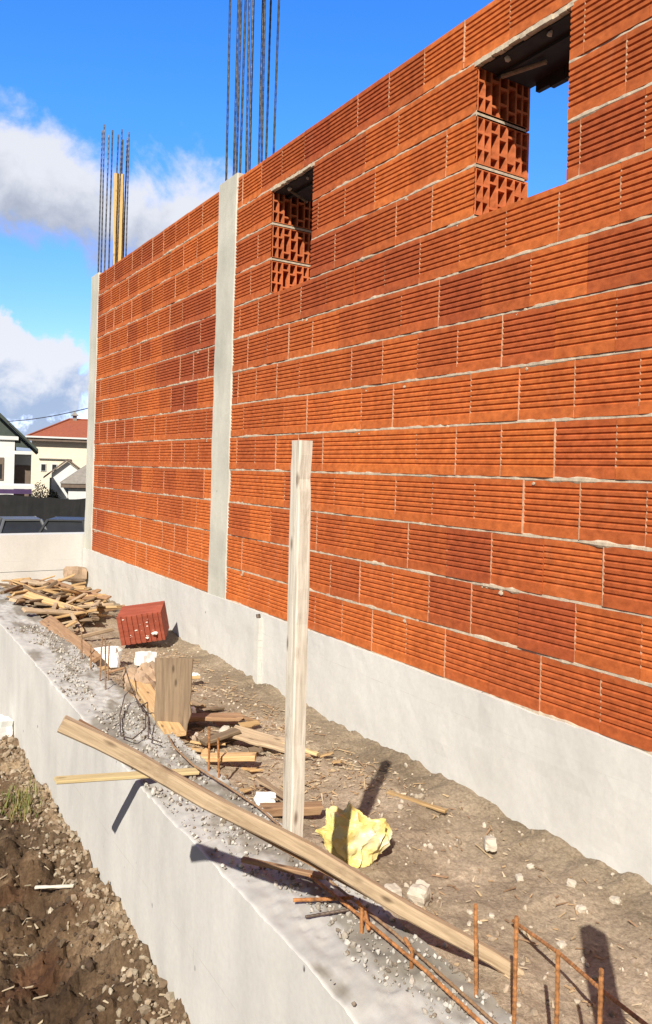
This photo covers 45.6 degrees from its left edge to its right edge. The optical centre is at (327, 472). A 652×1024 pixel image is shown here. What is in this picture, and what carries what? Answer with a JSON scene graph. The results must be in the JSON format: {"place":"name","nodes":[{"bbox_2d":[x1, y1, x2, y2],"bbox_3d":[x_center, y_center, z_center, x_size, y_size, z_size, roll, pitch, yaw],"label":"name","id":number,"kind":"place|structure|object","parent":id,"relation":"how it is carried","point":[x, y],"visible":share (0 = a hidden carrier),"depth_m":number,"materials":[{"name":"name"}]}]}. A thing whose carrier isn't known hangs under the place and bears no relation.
{"place":"outdoors","nodes":[
{"label":"outdoors","id":0,"kind":"place"},
{"bbox_2d":[0,413,37,495],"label":"white house","id":1,"kind":"structure","parent":0,"point":[15,466],"depth_m":46.33,"materials":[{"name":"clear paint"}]},
{"bbox_2d":[0,457,3,479],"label":"window","id":2,"kind":"structure","parent":1,"relation":"in","point":[1,458],"depth_m":46.08,"materials":[{"name":"glass"}]},
{"bbox_2d":[25,412,87,497],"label":"cream house","id":3,"kind":"structure","parent":0,"point":[57,444],"depth_m":66.08,"materials":[{"name":"paint"}]},
{"bbox_2d":[43,459,79,498],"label":"white shed","id":4,"kind":"structure","parent":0,"point":[62,472],"depth_m":56.79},
{"bbox_2d":[60,465,85,498],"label":"grey roofed shed","id":5,"kind":"structure","parent":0,"point":[74,483],"depth_m":53.59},
{"bbox_2d":[0,734,190,1023],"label":"dirt path","id":6,"kind":"structure","parent":0,"point":[44,973],"depth_m":2.68,"materials":[{"name":"brown soil"}]},
{"bbox_2d":[0,714,12,740],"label":"foam block","id":7,"kind":"object","parent":6,"relation":"on","point":[6,725],"depth_m":4.54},
{"bbox_2d":[0,776,48,823],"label":"grass","id":8,"kind":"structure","parent":6,"relation":"on","point":[23,805],"depth_m":3.68,"materials":[{"name":"plant"}]},
{"bbox_2d":[34,884,73,888],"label":"plank","id":9,"kind":"object","parent":6,"relation":"on","point":[54,886],"visible":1,"depth_m":2.94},
{"bbox_2d":[0,735,186,1023],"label":"rubble","id":10,"kind":"object","parent":6,"relation":"on","point":[160,982],"visible":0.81,"depth_m":2.83,"materials":[{"name":"stone"}]},
{"bbox_2d":[0,0,569,450],"label":"sky","id":11,"kind":"structure","parent":0,"point":[155,71],"materials":[{"name":"blue"}]},
{"bbox_2d":[4,583,651,1023],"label":"soil strip","id":12,"kind":"object","parent":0,"point":[558,861],"visible":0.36,"depth_m":2.38,"materials":[{"name":"soil"}]},
{"bbox_2d":[41,597,96,617],"bbox_3d":[-1.882,0.988,5.667,0.431,0.012,0.064,-21,-6,2],"label":"scrap board","id":13,"kind":"object","parent":12,"relation":"on","point":[74,605],"visible":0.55,"depth_m":5.64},
{"bbox_2d":[39,615,99,662],"bbox_3d":[-1.580,1.005,4.710,0.107,0.034,1.023,-31,20,-29],"label":"plank","id":14,"kind":"object","parent":12,"relation":"on","point":[54,624],"visible":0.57,"depth_m":4.71,"materials":[{"name":"wood"}]},
{"bbox_2d":[65,620,77,627],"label":"scrap board","id":15,"kind":"object","parent":12,"relation":"on","point":[71,623],"visible":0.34,"depth_m":5.12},
{"bbox_2d":[63,566,86,582],"bbox_3d":[-2.376,0.963,7.328,0.218,0.157,0.172,9,-10,-32],"label":"debris lump","id":16,"kind":"object","parent":12,"relation":"on","point":[80,575],"visible":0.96,"depth_m":7.27,"materials":[{"name":"paper"}]},
{"bbox_2d":[55,609,96,618],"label":"scrap board","id":17,"kind":"object","parent":12,"relation":"on","point":[76,613],"visible":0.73,"depth_m":5.46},
{"bbox_2d":[57,618,94,622],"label":"scrap board","id":18,"kind":"object","parent":12,"relation":"on","point":[79,620],"visible":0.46,"depth_m":5.51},
{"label":"scrap board","id":19,"kind":"object","parent":18,"relation":"on","visible":0},
{"bbox_2d":[22,607,85,615],"bbox_3d":[-1.899,0.972,5.408,0.444,0.020,0.070,14,3,-42],"label":"scrap board","id":20,"kind":"object","parent":19,"relation":"on","point":[43,611],"visible":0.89,"depth_m":5.35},
{"bbox_2d":[69,612,83,631],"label":"scrap board","id":21,"kind":"object","parent":12,"relation":"on","point":[77,624],"visible":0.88,"depth_m":5.26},
{"bbox_2d":[77,628,113,637],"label":"scrap board","id":22,"kind":"object","parent":12,"relation":"on","point":[90,634],"visible":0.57,"depth_m":5.14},
{"bbox_2d":[94,646,122,667],"bbox_3d":[-1.289,1.065,4.457,0.222,0.125,0.113,-4,-4,-2],"label":"foam block","id":23,"kind":"object","parent":12,"relation":"on","point":[115,655],"depth_m":4.41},
{"bbox_2d":[100,605,124,612],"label":"scrap board","id":24,"kind":"object","parent":12,"relation":"on","point":[104,610],"visible":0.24,"depth_m":6.01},
{"bbox_2d":[106,667,124,673],"bbox_3d":[-1.164,1.083,4.237,0.117,0.012,0.042,-11,-3,-23],"label":"wood scrap","id":25,"kind":"object","parent":12,"relation":"on","point":[115,670],"visible":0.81,"depth_m":4.24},
{"bbox_2d":[121,660,155,700],"bbox_3d":[-0.918,1.038,3.909,0.306,0.176,0.216,2,0,35],"label":"paper sack","id":26,"kind":"object","parent":12,"relation":"on","point":[144,673],"visible":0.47,"depth_m":3.85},
{"bbox_2d":[116,601,168,645],"bbox_3d":[-1.215,0.997,5.125,0.285,0.198,0.225,-7,12,-2],"label":"hollow brick","id":27,"kind":"object","parent":12,"relation":"on","point":[143,623],"visible":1,"depth_m":5.05,"materials":[{"name":"brick"}]},
{"bbox_2d":[134,651,156,665],"bbox_3d":[-1.056,1.086,4.520,0.086,0.092,0.113,-8,-16,36],"label":"foam block","id":28,"kind":"object","parent":12,"relation":"on","point":[144,657],"depth_m":4.49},
{"bbox_2d":[128,676,185,736],"bbox_3d":[-0.814,1.053,3.598,0.093,0.032,0.889,2,2,-25],"label":"plank","id":29,"kind":"object","parent":12,"relation":"on","point":[145,692],"visible":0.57,"depth_m":3.49,"materials":[{"name":"wood"}]},
{"bbox_2d":[154,658,192,739],"bbox_3d":[-0.656,0.974,3.300,0.164,0.368,0.011,1,-3,1],"label":"plywood board","id":30,"kind":"object","parent":12,"relation":"on","point":[173,676],"visible":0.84,"depth_m":3.30,"materials":[{"name":"wood"}]},
{"bbox_2d":[191,700,202,705],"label":"wood scrap","id":31,"kind":"object","parent":12,"relation":"on","point":[195,703],"visible":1,"depth_m":3.76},
{"bbox_2d":[196,708,207,712],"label":"wood scrap","id":32,"kind":"object","parent":12,"relation":"on","point":[199,710],"visible":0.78,"depth_m":3.65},
{"bbox_2d":[199,741,225,745],"bbox_3d":[-0.475,1.125,3.222,0.114,0.010,0.038,6,-3,-11],"label":"wood scrap","id":33,"kind":"object","parent":12,"relation":"on","point":[220,743],"visible":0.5,"depth_m":3.22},
{"bbox_2d":[204,707,224,711],"bbox_3d":[-0.538,1.140,3.737,0.035,0.014,0.112,-6,-13,39],"label":"wood scrap","id":34,"kind":"object","parent":12,"relation":"on","point":[214,709],"visible":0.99,"depth_m":3.72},
{"bbox_2d":[189,712,242,721],"bbox_3d":[-0.520,1.105,3.501,0.273,0.020,0.085,5,-1,-15],"label":"plank","id":35,"kind":"object","parent":12,"relation":"on","point":[223,717],"visible":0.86,"depth_m":3.49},
{"bbox_2d":[199,727,240,745],"bbox_3d":[-0.444,1.097,3.225,0.177,0.016,0.055,-5,5,-42],"label":"plank","id":36,"kind":"object","parent":12,"relation":"on","point":[228,733],"visible":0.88,"depth_m":3.21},
{"bbox_2d":[219,725,229,731],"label":"stone","id":37,"kind":"object","parent":12,"relation":"on","point":[224,728],"visible":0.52,"depth_m":3.31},
{"bbox_2d":[213,722,237,725],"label":"wood scrap","id":38,"kind":"object","parent":12,"relation":"on","point":[223,723],"visible":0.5,"depth_m":3.57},
{"bbox_2d":[201,752,255,761],"bbox_3d":[-0.381,1.100,2.997,0.215,0.022,0.052,-2,0,2],"label":"plank","id":39,"kind":"object","parent":12,"relation":"on","point":[239,757],"visible":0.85,"depth_m":2.98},
{"bbox_2d":[221,738,237,740],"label":"wood scrap","id":40,"kind":"object","parent":12,"relation":"on","point":[229,739],"visible":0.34,"depth_m":3.30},
{"bbox_2d":[239,788,251,792],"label":"wood scrap","id":41,"kind":"object","parent":12,"relation":"on","point":[245,790],"visible":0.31,"depth_m":2.75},
{"bbox_2d":[238,720,259,727],"bbox_3d":[-0.353,1.143,3.521,0.106,0.009,0.044,3,16,-40],"label":"wood scrap","id":42,"kind":"object","parent":12,"relation":"on","point":[250,724],"visible":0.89,"depth_m":3.52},
{"bbox_2d":[242,716,259,720],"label":"wood scrap","id":43,"kind":"object","parent":12,"relation":"on","point":[245,718],"visible":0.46,"depth_m":3.62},
{"bbox_2d":[241,767,263,771],"bbox_3d":[-0.288,1.142,2.980,0.121,0.009,0.025,-11,0,32],"label":"wood scrap","id":44,"kind":"object","parent":12,"relation":"on","point":[252,769],"visible":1,"depth_m":2.97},
{"bbox_2d":[248,746,262,752],"bbox_3d":[-0.288,1.125,3.146,0.056,0.009,0.043,-4,18,-20],"label":"wood scrap","id":45,"kind":"object","parent":12,"relation":"on","point":[256,749],"visible":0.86,"depth_m":3.14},
{"bbox_2d":[229,725,284,752],"bbox_3d":[-0.274,1.122,3.261,0.286,0.014,0.110,9,8,17],"label":"plank","id":46,"kind":"object","parent":12,"relation":"on","point":[256,738],"visible":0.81,"depth_m":3.25,"materials":[{"name":"wood"}]},
{"bbox_2d":[253,614,262,683],"bbox_3d":[-0.391,1.007,4.361,0.025,0.426,0.058,2,0,-32],"label":"pipe","id":47,"kind":"object","parent":12,"relation":"on","point":[258,628],"visible":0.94,"depth_m":4.34,"materials":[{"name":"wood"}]},
{"bbox_2d":[254,791,275,805],"bbox_3d":[-0.212,1.122,2.668,0.079,0.034,0.056,6,-1,-7],"label":"foam block","id":48,"kind":"object","parent":12,"relation":"on","point":[264,797],"depth_m":2.65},
{"bbox_2d":[255,776,282,798],"bbox_3d":[-0.196,1.136,2.790,0.154,0.011,0.040,18,5,40],"label":"wood scrap","id":49,"kind":"object","parent":12,"relation":"on","point":[262,781],"visible":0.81,"depth_m":2.79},
{"bbox_2d":[57,715,523,974],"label":"timber beam","id":50,"kind":"structure","parent":12,"relation":"on","point":[308,852],"depth_m":1.69,"materials":[{"name":"wood"}]},
{"bbox_2d":[282,440,312,855],"bbox_3d":[-0.069,0.392,1.756,0.032,0.928,0.045,1,0,-32],"label":"wooden post","id":51,"kind":"object","parent":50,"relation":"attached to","point":[296,652],"visible":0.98,"depth_m":1.74,"materials":[{"name":"wood"}]},
{"bbox_2d":[260,801,322,816],"bbox_3d":[-0.120,1.126,2.594,0.208,0.030,0.056,2,0,-9],"label":"plank","id":52,"kind":"object","parent":12,"relation":"on","point":[311,808],"visible":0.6,"depth_m":2.58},
{"bbox_2d":[283,743,318,755],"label":"plank","id":53,"kind":"object","parent":12,"relation":"on","point":[311,752],"visible":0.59,"depth_m":3.18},
{"bbox_2d":[315,751,332,757],"bbox_3d":[-0.011,1.170,3.210,0.077,0.008,0.039,-12,-8,-13],"label":"wood scrap","id":54,"kind":"object","parent":12,"relation":"on","point":[326,754],"visible":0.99,"depth_m":3.20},
{"bbox_2d":[315,801,392,867],"bbox_3d":[0.080,1.113,2.342,0.235,0.221,0.122,2,0,3],"label":"plastic bag","id":55,"kind":"object","parent":12,"relation":"on","point":[350,835],"visible":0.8,"depth_m":2.30,"materials":[{"name":"plastic"}]},
{"bbox_2d":[97,640,651,1023],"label":"gravel","id":56,"kind":"structure","parent":12,"relation":"on","point":[534,1010],"depth_m":2.20,"materials":[{"name":"gravel"}]},
{"bbox_2d":[98,648,651,1023],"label":"wood chips","id":57,"kind":"object","parent":12,"relation":"on","point":[438,874],"visible":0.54,"depth_m":2.93,"materials":[{"name":"wood"}]},
{"bbox_2d":[384,883,402,896],"bbox_3d":[0.181,1.148,2.123,0.046,0.034,0.050,5,3,-28],"label":"stone","id":58,"kind":"object","parent":12,"relation":"on","point":[395,888],"visible":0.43,"depth_m":2.12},
{"bbox_2d":[387,790,446,812],"bbox_3d":[0.321,1.182,2.787,0.244,0.010,0.023,2,0,38],"label":"plank","id":59,"kind":"object","parent":12,"relation":"on","point":[424,804],"visible":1,"depth_m":2.77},
{"bbox_2d":[407,879,431,907],"bbox_3d":[0.252,1.147,2.110,0.056,0.066,0.063,5,11,29],"label":"stone","id":60,"kind":"object","parent":12,"relation":"on","point":[419,892],"visible":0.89,"depth_m":2.09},
{"bbox_2d":[484,835,496,851],"bbox_3d":[0.522,1.187,2.482,0.043,0.043,0.056,-6,-10,5],"label":"stone","id":61,"kind":"object","parent":12,"relation":"on","point":[490,843],"visible":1,"depth_m":2.46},
{"bbox_2d":[515,873,523,881],"bbox_3d":[0.570,1.200,2.299,0.022,0.017,0.026,-1,2,0],"label":"stone","id":62,"kind":"object","parent":12,"relation":"on","point":[519,877],"visible":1,"depth_m":2.29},
{"bbox_2d":[557,940,566,948],"bbox_3d":[0.597,1.201,1.973,0.024,0.014,0.018,11,1,-32],"label":"stone","id":63,"kind":"object","parent":12,"relation":"on","point":[561,944],"visible":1,"depth_m":1.97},
{"bbox_2d":[566,878,576,887],"bbox_3d":[0.716,1.205,2.273,0.029,0.020,0.026,15,11,32],"label":"stone","id":64,"kind":"object","parent":12,"relation":"on","point":[571,883],"visible":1,"depth_m":2.27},
{"bbox_2d":[512,919,647,1023],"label":"steel rod","id":65,"kind":"object","parent":12,"relation":"on","point":[595,984],"visible":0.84,"depth_m":1.66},
{"bbox_2d":[575,904,586,912],"bbox_3d":[0.702,1.207,2.146,0.027,0.017,0.023,5,-3,-24],"label":"stone","id":66,"kind":"object","parent":12,"relation":"on","point":[581,908],"visible":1,"depth_m":2.14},
{"bbox_2d":[610,895,620,904],"bbox_3d":[0.814,1.209,2.193,0.029,0.019,0.024,-12,-10,41],"label":"stone","id":67,"kind":"object","parent":12,"relation":"on","point":[615,900],"visible":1,"depth_m":2.19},
{"label":"scrap board","id":68,"kind":"object","parent":12,"relation":"on","visible":0},
{"bbox_2d":[50,603,113,607],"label":"scrap board","id":69,"kind":"object","parent":68,"relation":"on","point":[89,605],"visible":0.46,"depth_m":5.80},
{"label":"scrap board","id":70,"kind":"object","parent":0,"visible":0},
{"bbox_2d":[47,593,86,614],"bbox_3d":[-1.923,0.973,5.746,0.032,0.016,0.457,5,11,16],"label":"scrap board","id":71,"kind":"object","parent":70,"relation":"on","point":[77,598],"visible":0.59,"depth_m":5.84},
{"bbox_3d":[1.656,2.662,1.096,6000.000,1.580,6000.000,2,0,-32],"label":"ground","id":72,"kind":"structure","parent":0,"visible":0},
{"bbox_2d":[0,483,34,495],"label":"carport","id":73,"kind":"object","parent":72,"relation":"on","point":[5,488],"visible":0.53,"depth_m":37.15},
{"bbox_2d":[0,516,46,532],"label":"parked car","id":74,"kind":"object","parent":72,"relation":"on","point":[21,524],"visible":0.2,"depth_m":26.62,"materials":[{"name":"grey paint"}]},
{"bbox_2d":[31,480,48,497],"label":"bush","id":75,"kind":"object","parent":72,"relation":"on","point":[36,493],"visible":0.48,"depth_m":56.56,"materials":[{"name":"beige plant"}]},
{"bbox_2d":[0,532,83,584],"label":"end wall","id":76,"kind":"structure","parent":72,"relation":"on","point":[36,555],"depth_m":7.32,"materials":[{"name":"concrete"}]},
{"bbox_2d":[0,494,85,521],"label":"net fence","id":77,"kind":"object","parent":72,"relation":"on","point":[45,508],"visible":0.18,"depth_m":31.01,"materials":[{"name":"metal"}]},
{"bbox_2d":[47,489,60,497],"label":"bush","id":78,"kind":"object","parent":72,"relation":"on","point":[54,493],"visible":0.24,"depth_m":55.20,"materials":[{"name":"black plant"}]},
{"bbox_2d":[38,516,84,532],"bbox_3d":[-9.339,2.357,28.332,1.800,1.463,4.200,2,0,-8],"label":"parked car","id":79,"kind":"object","parent":72,"relation":"on","point":[55,524],"visible":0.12,"depth_m":26.99,"materials":[{"name":"paint"}]},
{"bbox_2d":[0,586,603,1023],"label":"concrete wall","id":80,"kind":"structure","parent":72,"relation":"on","point":[232,944],"depth_m":2.29,"materials":[{"name":"concrete"}]},
{"bbox_2d":[37,606,72,615],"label":"scrap board","id":81,"kind":"object","parent":80,"relation":"on","point":[66,608],"visible":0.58,"depth_m":5.48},
{"bbox_2d":[51,595,60,608],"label":"scrap board","id":82,"kind":"object","parent":81,"relation":"on","point":[55,604],"visible":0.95,"depth_m":5.58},
{"bbox_2d":[23,585,47,597],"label":"scrap board","id":83,"kind":"object","parent":82,"relation":"on","point":[31,590],"visible":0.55,"depth_m":5.79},
{"bbox_2d":[54,768,198,783],"bbox_3d":[-0.677,1.039,2.659,0.493,0.012,0.048,9,-3,-30],"label":"wooden lath","id":84,"kind":"object","parent":80,"relation":"on","point":[71,779],"visible":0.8,"depth_m":2.61,"materials":[{"name":"wood"}]},
{"bbox_2d":[119,689,145,739],"bbox_3d":[-0.816,1.012,3.271,0.112,0.069,0.499,2,0,-16],"label":"bent wire","id":85,"kind":"object","parent":80,"relation":"on","point":[120,718],"visible":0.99,"depth_m":3.26,"materials":[{"name":"metal"}]},
{"bbox_2d":[123,662,161,742],"bbox_3d":[-0.817,0.979,3.360,0.045,0.125,0.808,2,0,-24],"label":"bent wire","id":86,"kind":"object","parent":80,"relation":"on","point":[140,706],"visible":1,"depth_m":3.29,"materials":[{"name":"metal"}]},
{"bbox_2d":[167,735,281,826],"bbox_3d":[-0.372,1.062,2.683,0.048,0.027,1.001,2,0,-34],"label":"bent wire","id":87,"kind":"object","parent":80,"relation":"on","point":[236,792],"visible":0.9,"depth_m":2.65,"materials":[{"name":"rusty steel"}]},
{"bbox_2d":[7,625,511,1023],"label":"concrete crumbs","id":88,"kind":"object","parent":80,"relation":"on","point":[390,963],"visible":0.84,"depth_m":2.18,"materials":[{"name":"stone"}]},
{"bbox_2d":[241,856,324,879],"bbox_3d":[-0.121,1.071,2.102,0.241,0.013,0.022,1,0,20],"label":"wooden lath","id":89,"kind":"object","parent":80,"relation":"on","point":[283,868],"visible":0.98,"depth_m":2.09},
{"bbox_2d":[293,895,353,901],"bbox_3d":[-0.009,1.081,1.968,0.155,0.017,0.010,2,0,-2],"label":"steel rod","id":90,"kind":"object","parent":80,"relation":"on","point":[315,899],"visible":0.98,"depth_m":1.97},
{"bbox_2d":[305,907,352,917],"bbox_3d":[0.005,1.089,1.919,0.122,0.013,0.009,2,0,-14],"label":"steel rod","id":91,"kind":"object","parent":80,"relation":"on","point":[327,913],"visible":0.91,"depth_m":1.92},
{"bbox_2d":[308,874,497,1023],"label":"rebar cage","id":92,"kind":"object","parent":80,"relation":"on","point":[362,915],"visible":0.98,"depth_m":1.76,"materials":[{"name":"rusty steel"}]},
{"bbox_2d":[83,0,651,884],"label":"unfinished building","id":93,"kind":"structure","parent":72,"relation":"on","point":[409,310],"depth_m":3.16,"materials":[{"name":"brick"}]},
{"bbox_2d":[113,173,123,264],"bbox_3d":[-2.023,-2.386,7.526,0.097,1.011,0.040,1,1,-17],"label":"formwork board","id":94,"kind":"object","parent":93,"relation":"on","point":[115,214],"visible":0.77,"depth_m":7.51,"materials":[{"name":"wood"}]},
{"label":"scrap board","id":95,"kind":"object","parent":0,"visible":0},
{"bbox_2d":[10,579,34,587],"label":"scrap board","id":96,"kind":"object","parent":95,"relation":"on","point":[17,582],"visible":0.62,"depth_m":6.15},
{"label":"scrap board","id":97,"kind":"object","parent":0,"visible":0},
{"bbox_2d":[20,579,48,585],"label":"scrap board","id":98,"kind":"object","parent":97,"relation":"on","point":[37,583],"visible":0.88,"depth_m":6.26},
{"label":"scrap board","id":99,"kind":"object","parent":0,"visible":0},
{"bbox_2d":[52,588,74,596],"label":"scrap board","id":100,"kind":"object","parent":99,"relation":"on","point":[61,593],"visible":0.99,"depth_m":5.89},
{"label":"scrap board","id":101,"kind":"object","parent":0,"visible":0},
{"bbox_2d":[22,591,81,608],"bbox_3d":[-1.986,0.948,5.636,0.462,0.023,0.072,15,20,8],"label":"scrap board","id":102,"kind":"object","parent":101,"relation":"on","point":[32,596],"visible":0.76,"depth_m":5.63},
{"bbox_3d":[-9.410,-0.199,34.733,1.200,6.600,0.239,2,0,-32],"label":"utility pole","id":103,"kind":"object","parent":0,"visible":0},
{"bbox_2d":[7,408,87,421],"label":"overhead cable","id":104,"kind":"object","parent":103,"relation":"attached to","point":[48,416],"visible":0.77,"depth_m":40.72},
{"label":"scrap board","id":105,"kind":"object","parent":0,"visible":0},
{"bbox_2d":[29,602,49,605],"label":"scrap board","id":106,"kind":"object","parent":105,"relation":"on","point":[37,603],"visible":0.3,"depth_m":5.88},
{"bbox_2d":[54,596,94,600],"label":"scrap board","id":107,"kind":"object","parent":106,"relation":"on","point":[84,598],"visible":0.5,"depth_m":5.90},
{"bbox_2d":[42,588,73,596],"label":"scrap board","id":108,"kind":"object","parent":107,"relation":"on","point":[49,591],"visible":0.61,"depth_m":5.90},
{"bbox_2d":[25,595,69,602],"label":"scrap board","id":109,"kind":"object","parent":108,"relation":"on","point":[38,600],"visible":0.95,"depth_m":5.61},
{"label":"scrap board","id":110,"kind":"object","parent":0,"visible":0},
{"label":"scrap board","id":111,"kind":"object","parent":110,"relation":"on","visible":0},
{"bbox_2d":[58,587,83,593],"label":"scrap board","id":112,"kind":"object","parent":111,"relation":"on","point":[71,591],"visible":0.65,"depth_m":5.97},
{"bbox_2d":[61,588,111,599],"bbox_3d":[-1.902,0.951,6.118,0.426,0.011,0.076,8,13,17],"label":"scrap board","id":113,"kind":"object","parent":112,"relation":"on","point":[105,597],"visible":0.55,"depth_m":6.09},
{"bbox_2d":[47,579,73,588],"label":"scrap board","id":114,"kind":"object","parent":113,"relation":"on","point":[61,584],"visible":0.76,"depth_m":6.15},
{"label":"scrap board","id":115,"kind":"object","parent":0,"visible":0},
{"bbox_2d":[83,593,100,615],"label":"scrap board","id":116,"kind":"object","parent":115,"relation":"on","point":[90,602],"visible":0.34,"depth_m":5.91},
{"bbox_2d":[87,613,99,620],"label":"scrap board","id":117,"kind":"object","parent":116,"relation":"on","point":[93,616],"visible":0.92,"depth_m":5.56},
{"label":"scrap board","id":118,"kind":"object","parent":115,"relation":"on","visible":0},
{"bbox_2d":[100,606,121,609],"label":"scrap board","id":119,"kind":"object","parent":118,"relation":"on","point":[110,607],"visible":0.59,"depth_m":5.75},
{"bbox_2d":[89,599,101,609],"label":"scrap board","id":120,"kind":"object","parent":119,"relation":"on","point":[95,605],"visible":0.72,"depth_m":5.81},
{"label":"scrap board","id":121,"kind":"object","parent":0,"visible":0},
{"bbox_2d":[21,588,52,596],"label":"scrap board","id":122,"kind":"object","parent":121,"relation":"on","point":[48,594],"visible":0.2,"depth_m":5.98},
{"bbox_2d":[0,582,27,594],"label":"scrap board","id":123,"kind":"object","parent":122,"relation":"on","point":[5,591],"visible":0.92,"depth_m":5.98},
{"label":"scrap board","id":124,"kind":"object","parent":121,"relation":"on","visible":0},
{"bbox_2d":[8,590,40,601],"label":"scrap board","id":125,"kind":"object","parent":124,"relation":"on","point":[15,598],"visible":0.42,"depth_m":5.71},
{"bbox_2d":[16,599,29,603],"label":"scrap board","id":126,"kind":"object","parent":125,"relation":"on","point":[20,601],"visible":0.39,"depth_m":5.66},
{"bbox_2d":[11,585,47,595],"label":"scrap board","id":127,"kind":"object","parent":125,"relation":"on","point":[20,592],"visible":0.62,"depth_m":5.89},
{"bbox_2d":[25,580,57,603],"bbox_3d":[-2.195,0.921,5.980,0.040,0.024,0.327,-14,17,34],"label":"scrap board","id":128,"kind":"object","parent":124,"relation":"on","point":[55,582],"visible":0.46,"depth_m":6.03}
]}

